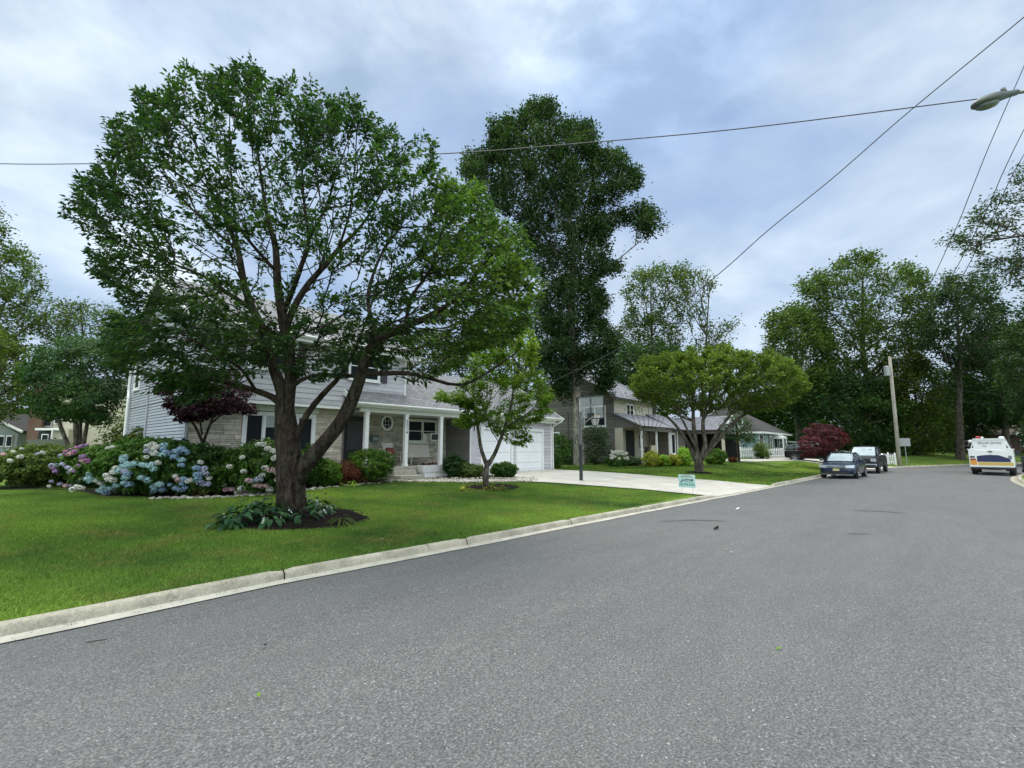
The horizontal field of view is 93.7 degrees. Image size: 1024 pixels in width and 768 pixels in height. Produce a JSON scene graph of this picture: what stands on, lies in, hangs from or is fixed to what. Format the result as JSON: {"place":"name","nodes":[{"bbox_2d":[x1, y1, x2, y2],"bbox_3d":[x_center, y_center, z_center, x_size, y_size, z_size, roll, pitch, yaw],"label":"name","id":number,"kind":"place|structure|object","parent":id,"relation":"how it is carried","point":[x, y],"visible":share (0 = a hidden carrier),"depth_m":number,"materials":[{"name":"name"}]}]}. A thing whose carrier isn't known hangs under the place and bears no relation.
{"place":"outdoors","nodes":[
{"label":"outdoors","id":0,"kind":"place"},
{"bbox_2d":[0,464,1023,767],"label":"road","id":1,"kind":"structure","parent":0,"point":[656,638],"depth_m":3.90,"materials":[{"name":"grey asphalt"}]},
{"bbox_2d":[0,462,1020,636],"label":"kerb","id":2,"kind":"structure","parent":1,"relation":"on","point":[33,622],"depth_m":6.11,"materials":[{"name":"concrete"}]},
{"bbox_2d":[0,463,1021,642],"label":"gutter","id":3,"kind":"object","parent":1,"relation":"on","point":[32,633],"visible":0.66,"depth_m":5.96,"materials":[{"name":"concrete"}]},
{"bbox_2d":[819,452,866,478],"bbox_3d":[19.796,4.806,28.670,2.160,1.476,4.702,-7,-10,43],"label":"parked sedan","id":4,"kind":"object","parent":1,"relation":"on","point":[844,463],"visible":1,"depth_m":27.57,"materials":[{"name":"blue paint"}]},
{"bbox_2d":[850,446,887,472],"bbox_3d":[25.470,5.406,34.565,2.320,1.859,5.614,-7,-11,43],"label":"parked pickup","id":5,"kind":"object","parent":1,"relation":"on","point":[873,457],"visible":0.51,"depth_m":33.72,"materials":[{"name":"black paint"}]},
{"bbox_2d":[967,436,1020,475],"bbox_3d":[32.508,4.817,32.437,6.020,2.500,2.560,7,-10,-43],"label":"utility truck","id":6,"kind":"object","parent":1,"relation":"on","point":[997,454],"visible":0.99,"depth_m":30.50,"materials":[{"name":"white paint"}]},
{"bbox_2d":[0,451,1023,620],"bbox_3d":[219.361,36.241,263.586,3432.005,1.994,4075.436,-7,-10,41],"label":"ground","id":7,"kind":"structure","parent":0,"point":[922,458],"depth_m":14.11,"materials":[{"name":"green plant"}]},
{"bbox_2d":[0,408,28,452],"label":"grey gabled house","id":8,"kind":"structure","parent":7,"relation":"on","point":[14,431],"depth_m":37.00,"materials":[{"name":"grey wood"}]},
{"bbox_2d":[0,322,32,424],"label":"tree","id":9,"kind":"object","parent":7,"relation":"on","point":[12,355],"visible":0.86,"depth_m":33.23,"materials":[{"name":"green plant"}]},
{"bbox_2d":[0,201,56,357],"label":"tree","id":10,"kind":"object","parent":7,"relation":"on","point":[9,292],"visible":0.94,"depth_m":42.72,"materials":[{"name":"green plant"}]},
{"bbox_2d":[0,442,76,486],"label":"hydrangea bush","id":11,"kind":"object","parent":7,"relation":"on","point":[22,466],"visible":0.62,"depth_m":16.59,"materials":[{"name":"green plant"}]},
{"bbox_2d":[28,439,68,448],"bbox_3d":[-26.973,4.179,27.813,2.302,1.921,0.080,0,-8,0],"label":"board fence","id":12,"kind":"object","parent":7,"relation":"on","point":[43,441],"visible":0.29,"depth_m":27.89,"materials":[{"name":"grey wood"}]},
{"bbox_2d":[10,333,128,448],"bbox_3d":[-22.781,1.113,24.973,8.889,7.748,4.710,-7,-10,41],"label":"multi stem tree","id":13,"kind":"object","parent":7,"relation":"on","point":[76,383],"visible":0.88,"depth_m":23.86,"materials":[{"name":"green plant"}]},
{"bbox_2d":[25,379,127,446],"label":"brick chimney house","id":14,"kind":"structure","parent":7,"relation":"on","point":[39,428],"depth_m":33.84,"materials":[{"name":"beige"}]},
{"bbox_2d":[30,296,134,361],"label":"tree","id":15,"kind":"object","parent":7,"relation":"on","point":[62,325],"visible":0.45,"depth_m":46.85,"materials":[{"name":"green plant"}]},
{"bbox_2d":[90,402,124,445],"bbox_3d":[-22.664,3.347,27.939,2.830,4.695,3.015,-7,-10,41],"label":"flowering shrub","id":16,"kind":"object","parent":7,"relation":"on","point":[113,433],"visible":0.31,"depth_m":27.50,"materials":[{"name":"green plant"}]},
{"bbox_2d":[110,426,143,442],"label":"rhododendron","id":17,"kind":"object","parent":7,"relation":"on","point":[132,435],"visible":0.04,"depth_m":19.88,"materials":[{"name":"green plant"}]},
{"bbox_2d":[0,479,392,496],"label":"garden bed","id":18,"kind":"object","parent":7,"relation":"on","point":[113,493],"visible":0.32,"depth_m":14.34,"materials":[{"name":"brown soil"}]},
{"bbox_2d":[46,441,118,487],"bbox_3d":[-14.547,2.890,17.091,2.905,1.721,2.493,2,-8,-14],"label":"hydrangea bush","id":19,"kind":"object","parent":18,"relation":"on","point":[70,463],"visible":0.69,"depth_m":16.29,"materials":[{"name":"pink plant"}]},
{"bbox_2d":[68,436,229,494],"bbox_3d":[-10.625,2.510,14.571,3.937,1.861,3.261,2,-8,-13],"label":"hydrangea bush","id":20,"kind":"object","parent":18,"relation":"on","point":[132,466],"visible":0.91,"depth_m":13.63,"materials":[{"name":"blue plant"}]},
{"bbox_2d":[166,453,230,495],"bbox_3d":[-9.256,2.750,14.257,1.888,1.363,1.873,-7,-10,41],"label":"hydrangea bush","id":21,"kind":"object","parent":18,"relation":"on","point":[212,480],"visible":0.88,"depth_m":13.73,"materials":[{"name":"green plant"}]},
{"bbox_2d":[152,369,259,443],"bbox_3d":[-9.976,1.519,15.537,4.404,4.209,2.760,-7,-10,41],"label":"maple tree","id":22,"kind":"object","parent":18,"relation":"on","point":[236,402],"visible":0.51,"depth_m":15.22,"materials":[{"name":"purple plant"}]},
{"bbox_2d":[219,437,302,493],"bbox_3d":[-7.642,2.575,14.932,2.660,1.863,2.644,-7,-10,41],"label":"hydrangea bush","id":23,"kind":"object","parent":18,"relation":"on","point":[257,457],"visible":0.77,"depth_m":14.04,"materials":[{"name":"green plant"}]},
{"bbox_2d":[302,443,326,486],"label":"dogwood shrub","id":24,"kind":"object","parent":18,"relation":"on","point":[311,481],"visible":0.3,"depth_m":16.68,"materials":[{"name":"green plant"}]},
{"bbox_2d":[314,458,342,485],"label":"boxwood bush","id":25,"kind":"object","parent":18,"relation":"on","point":[330,474],"visible":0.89,"depth_m":16.91,"materials":[{"name":"green plant"}]},
{"bbox_2d":[335,459,364,484],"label":"laceleaf maple","id":26,"kind":"object","parent":18,"relation":"on","point":[353,476],"visible":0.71,"depth_m":17.75,"materials":[{"name":"red plant"}]},
{"bbox_2d":[344,447,396,482],"bbox_3d":[-5.613,3.237,18.955,2.004,1.456,1.914,-7,-10,41],"label":"boxwood bush","id":27,"kind":"object","parent":18,"relation":"on","point":[381,470],"visible":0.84,"depth_m":18.57,"materials":[{"name":"green plant"}]},
{"bbox_2d":[233,507,368,530],"bbox_3d":[-4.584,2.900,10.423,3.062,0.200,2.905,-7,-10,41],"label":"mulch bed","id":28,"kind":"object","parent":7,"relation":"on","point":[313,526],"visible":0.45,"depth_m":9.72,"materials":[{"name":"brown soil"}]},
{"bbox_2d":[203,513,252,531],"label":"hosta plant","id":29,"kind":"object","parent":28,"relation":"on","point":[237,520],"visible":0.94,"depth_m":9.11,"materials":[{"name":"green plant"}]},
{"bbox_2d":[216,504,270,522],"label":"hosta plant","id":30,"kind":"object","parent":28,"relation":"on","point":[229,509],"visible":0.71,"depth_m":9.63,"materials":[{"name":"green plant"}]},
{"bbox_2d":[230,497,276,513],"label":"hosta plant","id":31,"kind":"object","parent":28,"relation":"on","point":[245,509],"visible":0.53,"depth_m":10.44,"materials":[{"name":"green plant"}]},
{"bbox_2d":[250,498,284,513],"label":"hosta plant","id":32,"kind":"object","parent":28,"relation":"on","point":[269,504],"visible":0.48,"depth_m":10.63,"materials":[{"name":"green plant"}]},
{"bbox_2d":[247,506,294,529],"bbox_3d":[-4.804,2.682,9.586,0.864,0.442,0.825,-3,-8,24],"label":"hosta plant","id":33,"kind":"object","parent":28,"relation":"on","point":[267,521],"visible":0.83,"depth_m":9.53,"materials":[{"name":"green plant"}]},
{"bbox_2d":[57,49,547,509],"bbox_3d":[-5.320,-2.616,11.257,12.332,11.631,6.241,0,-8,1],"label":"cherry tree","id":34,"kind":"object","parent":28,"relation":"on","point":[503,274],"visible":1,"depth_m":10.60,"materials":[{"name":"green plant"}]},
{"bbox_2d":[287,510,324,523],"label":"hosta plant","id":35,"kind":"object","parent":28,"relation":"on","point":[296,517],"visible":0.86,"depth_m":9.79,"materials":[{"name":"green plant"}]},
{"bbox_2d":[301,503,341,515],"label":"hosta plant","id":36,"kind":"object","parent":28,"relation":"on","point":[321,511],"visible":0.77,"depth_m":10.57,"materials":[{"name":"green plant"}]},
{"bbox_2d":[123,275,563,480],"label":"house","id":37,"kind":"structure","parent":7,"relation":"on","point":[399,412],"depth_m":21.60,"materials":[{"name":"stone"}]},
{"bbox_2d":[245,335,298,372],"bbox_3d":[-9.077,-1.131,18.261,0.090,1.290,1.920,-7,-10,41],"label":"window","id":38,"kind":"structure","parent":37,"relation":"in","point":[278,359],"depth_m":17.91,"materials":[{"name":"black glass"}]},
{"bbox_2d":[240,411,315,456],"bbox_3d":[-9.007,1.972,18.678,0.090,1.730,2.860,-7,-10,41],"label":"window","id":39,"kind":"structure","parent":37,"relation":"in","point":[259,426],"depth_m":18.30,"materials":[{"name":"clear glass"}]},
{"bbox_2d":[344,419,363,462],"bbox_3d":[-7.249,2.703,22.159,0.110,2.150,1.020,-7,-10,41],"label":"front door","id":40,"kind":"structure","parent":37,"relation":"in","point":[354,428],"depth_m":22.14,"materials":[{"name":"black wood"}]},
{"bbox_2d":[347,351,380,383],"bbox_3d":[-6.489,-0.734,21.212,0.090,1.290,1.630,-7,-10,41],"label":"window","id":41,"kind":"structure","parent":37,"relation":"in","point":[352,368],"depth_m":21.34,"materials":[{"name":"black glass"}]},
{"bbox_2d":[380,416,392,430],"bbox_3d":[-6.150,1.911,23.587,0.110,0.745,0.665,-7,-10,41],"label":"octagon window","id":42,"kind":"structure","parent":37,"relation":"in","point":[386,424],"depth_m":23.56,"materials":[{"name":"white glass"}]},
{"bbox_2d":[402,444,436,464],"bbox_3d":[-4.539,3.462,23.603,0.779,1.021,1.542,-7,-10,41],"label":"patio bench","id":43,"kind":"object","parent":37,"relation":"on","point":[418,451],"visible":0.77,"depth_m":23.81,"materials":[{"name":"grey wood"}]},
{"bbox_2d":[408,419,437,443],"bbox_3d":[-4.685,2.493,25.178,0.090,1.270,2.040,-7,-10,41],"label":"window","id":44,"kind":"structure","parent":37,"relation":"in","point":[417,427],"depth_m":25.09,"materials":[{"name":"black glass"}]},
{"bbox_2d":[480,426,512,467],"bbox_3d":[-0.846,3.754,26.709,0.170,2.680,2.640,-7,-10,41],"label":"garage door","id":45,"kind":"structure","parent":37,"relation":"in","point":[487,438],"depth_m":26.66,"materials":[{"name":"grey metal"}]},
{"bbox_2d":[516,429,543,470],"bbox_3d":[1.056,4.045,28.878,0.170,2.680,2.640,-7,-10,41],"label":"garage door","id":46,"kind":"structure","parent":37,"relation":"in","point":[534,454],"depth_m":29.14,"materials":[{"name":"grey metal"}]},
{"bbox_2d":[392,325,473,377],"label":"tree","id":47,"kind":"object","parent":7,"relation":"on","point":[422,361],"visible":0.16,"depth_m":46.78,"materials":[{"name":"green plant"}]},
{"bbox_2d":[426,475,506,479],"bbox_3d":[-2.112,4.338,22.193,4.593,0.042,4.100,-7,-10,41],"label":"gravel bed","id":48,"kind":"object","parent":7,"relation":"on","point":[468,477],"visible":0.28,"depth_m":22.13,"materials":[{"name":"grey gravel"}]},
{"bbox_2d":[417,462,445,476],"bbox_3d":[-3.683,3.980,22.381,0.440,0.678,1.550,-7,-10,41],"label":"planter box","id":49,"kind":"object","parent":48,"relation":"on","point":[431,470],"visible":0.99,"depth_m":22.10,"materials":[{"name":"white stone"}]},
{"bbox_2d":[442,452,462,477],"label":"topiary shrub","id":50,"kind":"object","parent":48,"relation":"on","point":[451,462],"visible":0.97,"depth_m":22.07,"materials":[{"name":"green plant"}]},
{"bbox_2d":[456,462,483,476],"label":"shrub","id":51,"kind":"object","parent":48,"relation":"on","point":[473,470],"visible":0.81,"depth_m":22.28,"materials":[{"name":"green plant"}]},
{"bbox_2d":[489,461,518,477],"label":"round shrub","id":52,"kind":"object","parent":48,"relation":"on","point":[506,469],"visible":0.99,"depth_m":22.20,"materials":[{"name":"green plant"}]},
{"bbox_2d":[396,476,537,482],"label":"river pebbles","id":53,"kind":"object","parent":7,"relation":"on","point":[497,479],"visible":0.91,"depth_m":20.57,"materials":[{"name":"stone"}]},
{"bbox_2d":[466,484,519,489],"bbox_3d":[-0.648,3.837,17.935,1.937,0.158,2.469,-7,-10,41],"label":"mulch bed","id":54,"kind":"object","parent":7,"relation":"on","point":[480,487],"visible":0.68,"depth_m":17.57,"materials":[{"name":"brown soil"}]},
{"bbox_2d":[431,327,556,484],"bbox_3d":[-0.649,0.827,18.134,4.491,6.212,2.867,-3,-8,21],"label":"maple tree","id":55,"kind":"object","parent":54,"relation":"on","point":[478,415],"visible":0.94,"depth_m":17.74,"materials":[{"name":"green plant"}]},
{"bbox_2d":[7,379,1013,450],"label":"woodland","id":56,"kind":"object","parent":7,"relation":"on","point":[781,418],"visible":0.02,"depth_m":86.15,"materials":[{"name":"green plant"}]},
{"bbox_2d":[452,293,580,396],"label":"tree","id":57,"kind":"object","parent":7,"relation":"on","point":[538,336],"visible":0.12,"depth_m":48.61,"materials":[{"name":"green plant"}]},
{"bbox_2d":[552,432,572,467],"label":"tree","id":58,"kind":"object","parent":7,"relation":"on","point":[558,440],"visible":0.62,"depth_m":32.35,"materials":[{"name":"green plant"}]},
{"bbox_2d":[455,92,672,464],"bbox_3d":[3.997,-8.540,37.493,17.079,30.472,9.724,2,-8,-16],"label":"oak tree","id":59,"kind":"object","parent":7,"relation":"on","point":[593,230],"visible":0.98,"depth_m":36.43,"materials":[{"name":"green plant"}]},
{"bbox_2d":[554,432,573,464],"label":"dark shrub","id":60,"kind":"object","parent":7,"relation":"on","point":[568,461],"visible":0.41,"depth_m":38.89,"materials":[{"name":"green plant"}]},
{"bbox_2d":[577,395,603,479],"bbox_3d":[3.580,2.508,22.335,1.342,3.971,1.350,0,-8,-3],"label":"basketball hoop","id":61,"kind":"object","parent":7,"relation":"on","point":[591,415],"visible":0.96,"depth_m":21.89,"materials":[{"name":"black metal"}]},
{"bbox_2d":[574,419,614,464],"bbox_3d":[6.523,4.550,37.982,3.325,4.151,2.970,-3,-8,19],"label":"dark shrub","id":62,"kind":"object","parent":7,"relation":"on","point":[599,439],"visible":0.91,"depth_m":37.53,"materials":[{"name":"green plant"}]},
{"bbox_2d":[604,450,629,466],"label":"hydrangea bush","id":63,"kind":"object","parent":7,"relation":"on","point":[615,461],"visible":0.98,"depth_m":34.78,"materials":[{"name":"green plant"}]},
{"bbox_2d":[535,371,740,462],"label":"brown house","id":64,"kind":"structure","parent":7,"relation":"on","point":[625,435],"depth_m":42.89,"materials":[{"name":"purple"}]},
{"bbox_2d":[583,405,605,427],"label":"window","id":65,"kind":"structure","parent":64,"relation":"in","point":[597,410],"depth_m":41.29,"materials":[{"name":"clear glass"}]},
{"bbox_2d":[625,430,634,456],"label":"front door","id":66,"kind":"structure","parent":64,"relation":"in","point":[630,450],"depth_m":42.02,"materials":[{"name":"grey wood"}]},
{"bbox_2d":[617,386,681,451],"bbox_3d":[10.635,2.936,36.336,5.456,6.373,2.693,0,-8,-3],"label":"vase shaped tree","id":67,"kind":"object","parent":7,"relation":"on","point":[647,442],"visible":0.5,"depth_m":36.46,"materials":[{"name":"green plant"}]},
{"bbox_2d":[609,336,694,399],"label":"tree","id":68,"kind":"object","parent":7,"relation":"on","point":[626,358],"visible":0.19,"depth_m":50.40,"materials":[{"name":"green plant"}]},
{"bbox_2d":[640,449,663,465],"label":"garden shrub","id":69,"kind":"object","parent":7,"relation":"on","point":[652,458],"visible":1,"depth_m":34.47,"materials":[{"name":"yellow plant"}]},
{"bbox_2d":[613,259,693,414],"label":"tree","id":70,"kind":"object","parent":7,"relation":"on","point":[656,315],"visible":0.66,"depth_m":58.87,"materials":[{"name":"green plant"}]},
{"bbox_2d":[677,446,692,465],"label":"garden shrub","id":71,"kind":"object","parent":7,"relation":"on","point":[687,457],"visible":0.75,"depth_m":34.94,"materials":[{"name":"green plant"}]},
{"bbox_2d":[678,474,695,487],"bbox_3d":[6.306,3.679,17.291,0.610,0.820,0.020,-7,-10,41],"label":"yard sign","id":72,"kind":"object","parent":7,"relation":"on","point":[686,481],"visible":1,"depth_m":17.31,"materials":[{"name":"plastic"}]},
{"bbox_2d":[686,471,712,473],"bbox_3d":[11.253,5.349,28.968,1.830,0.155,1.820,-7,-10,41],"label":"mulch bed","id":73,"kind":"object","parent":7,"relation":"on","point":[691,472],"visible":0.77,"depth_m":28.59,"materials":[{"name":"brown soil"}]},
{"bbox_2d":[627,342,812,471],"bbox_3d":[12.833,1.432,28.764,12.349,8.266,7.137,0,-8,-2],"label":"round crowned tree","id":74,"kind":"object","parent":73,"relation":"on","point":[786,377],"visible":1,"depth_m":27.55,"materials":[{"name":"green plant"}]},
{"bbox_2d":[676,263,745,416],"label":"tree","id":75,"kind":"object","parent":7,"relation":"on","point":[703,326],"visible":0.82,"depth_m":54.50,"materials":[{"name":"green plant"}]},
{"bbox_2d":[708,448,727,463],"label":"clipped bush","id":76,"kind":"object","parent":7,"relation":"on","point":[721,454],"visible":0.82,"depth_m":36.09,"materials":[{"name":"green plant"}]},
{"bbox_2d":[552,461,891,484],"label":"grass","id":77,"kind":"structure","parent":7,"relation":"on","point":[676,470],"depth_m":30.51,"materials":[{"name":"green plant"}]},
{"bbox_2d":[714,412,760,461],"bbox_3d":[18.428,4.343,38.839,3.994,4.432,3.009,1,-8,-8],"label":"weeping tree","id":78,"kind":"object","parent":7,"relation":"on","point":[747,438],"visible":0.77,"depth_m":38.84,"materials":[{"name":"green plant"}]},
{"bbox_2d":[707,408,792,457],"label":"teal house","id":79,"kind":"structure","parent":7,"relation":"on","point":[774,437],"depth_m":51.63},
{"bbox_2d":[751,440,772,458],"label":"teal house shrub","id":80,"kind":"object","parent":7,"relation":"on","point":[761,452],"visible":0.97,"depth_m":44.28,"materials":[{"name":"green plant"}]},
{"bbox_2d":[740,446,785,457],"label":"picket fence","id":81,"kind":"object","parent":7,"relation":"on","point":[773,455],"visible":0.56,"depth_m":46.19,"materials":[{"name":"white wood"}]},
{"bbox_2d":[755,296,845,442],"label":"tree","id":82,"kind":"object","parent":7,"relation":"on","point":[795,317],"visible":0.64,"depth_m":57.01,"materials":[{"name":"green plant"}]},
{"bbox_2d":[796,422,851,461],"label":"red maple","id":83,"kind":"object","parent":7,"relation":"on","point":[807,448],"visible":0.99,"depth_m":35.89,"materials":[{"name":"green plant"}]},
{"bbox_2d":[785,359,916,456],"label":"tree","id":84,"kind":"object","parent":7,"relation":"on","point":[864,400],"visible":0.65,"depth_m":56.39,"materials":[{"name":"green plant"}]},
{"bbox_2d":[790,243,940,430],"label":"tree","id":85,"kind":"object","parent":7,"relation":"on","point":[867,321],"visible":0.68,"depth_m":60.91,"materials":[{"name":"green plant"}]},
{"bbox_2d":[883,355,902,465],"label":"leaning pole","id":86,"kind":"object","parent":7,"relation":"on","point":[888,370],"visible":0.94,"depth_m":44.03,"materials":[{"name":"wood"}]},
{"bbox_2d":[889,66,1023,358],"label":"overhead wire","id":87,"kind":"object","parent":86,"relation":"attached to","point":[965,205],"visible":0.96,"depth_m":20.37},
{"bbox_2d":[901,130,1023,358],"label":"overhead wire","id":88,"kind":"object","parent":86,"relation":"attached to","point":[974,234],"visible":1,"depth_m":20.63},
{"bbox_2d":[904,155,1023,367],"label":"overhead wire","id":89,"kind":"object","parent":86,"relation":"attached to","point":[974,253],"visible":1,"depth_m":20.86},
{"bbox_2d":[860,346,968,455],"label":"tree","id":90,"kind":"object","parent":7,"relation":"on","point":[919,433],"visible":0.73,"depth_m":58.24,"materials":[{"name":"green plant"}]},
{"bbox_2d":[907,266,1015,459],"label":"tree","id":91,"kind":"object","parent":7,"relation":"on","point":[990,314],"visible":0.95,"depth_m":54.87,"materials":[{"name":"green plant"}]},
{"bbox_2d":[924,364,1014,452],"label":"tree","id":92,"kind":"object","parent":7,"relation":"on","point":[975,427],"visible":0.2,"depth_m":68.66,"materials":[{"name":"green plant"}]},
{"bbox_2d":[930,424,1023,452],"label":"dark ranch house","id":93,"kind":"structure","parent":7,"relation":"on","point":[1015,445],"depth_m":71.72,"materials":[{"name":"red brick"}]},
{"bbox_2d":[932,161,1023,297],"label":"tree","id":94,"kind":"object","parent":7,"relation":"on","point":[1017,262],"visible":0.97,"depth_m":32.68,"materials":[{"name":"green plant"}]},
{"bbox_2d":[946,318,1023,448],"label":"tree","id":95,"kind":"object","parent":7,"relation":"on","point":[993,412],"visible":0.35,"depth_m":63.68,"materials":[{"name":"green plant"}]},
{"bbox_2d":[987,290,1023,429],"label":"tree","id":96,"kind":"object","parent":7,"relation":"on","point":[1008,369],"visible":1,"depth_m":41.34,"materials":[{"name":"green plant"}]},
{"bbox_2d":[1004,318,1023,455],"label":"tree","id":97,"kind":"object","parent":7,"relation":"on","point":[1020,434],"visible":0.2,"depth_m":45.44,"materials":[{"name":"green plant"}]},
{"bbox_2d":[0,92,1023,164],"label":"overhead wire","id":98,"kind":"object","parent":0,"point":[607,140],"visible":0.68,"depth_m":13.93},
{"bbox_2d":[0,0,1023,448],"label":"sky","id":99,"kind":"structure","parent":0,"point":[640,68],"materials":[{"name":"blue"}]},
{"bbox_2d":[489,470,768,495],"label":"driveway","id":100,"kind":"structure","parent":0,"point":[717,488],"depth_m":21.45,"materials":[{"name":"concrete"}]},
{"bbox_2d":[550,17,1023,382],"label":"overhead wire","id":101,"kind":"object","parent":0,"point":[816,191],"visible":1,"depth_m":15.76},
{"bbox_2d":[758,457,893,468],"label":"driveway","id":102,"kind":"structure","parent":0,"point":[814,460],"depth_m":43.81,"materials":[{"name":"concrete"}]},
{"bbox_2d":[783,442,844,460],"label":"parked wagon","id":103,"kind":"object","parent":102,"relation":"on","point":[791,452],"visible":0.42,"depth_m":43.61,"materials":[{"name":"black paint"}]},
{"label":"verge","id":104,"kind":"structure","parent":0,"visible":0},
{"bbox_3d":[13.518,-3.169,9.426,0.360,12.606,0.360,-7,-10,41],"label":"utility pole","id":105,"kind":"object","parent":104,"relation":"on","visible":0},
{"bbox_2d":[970,87,1023,110],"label":"street lamp","id":106,"kind":"object","parent":105,"relation":"attached to","point":[988,101],"visible":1,"depth_m":10.57,"materials":[{"name":"metal"}]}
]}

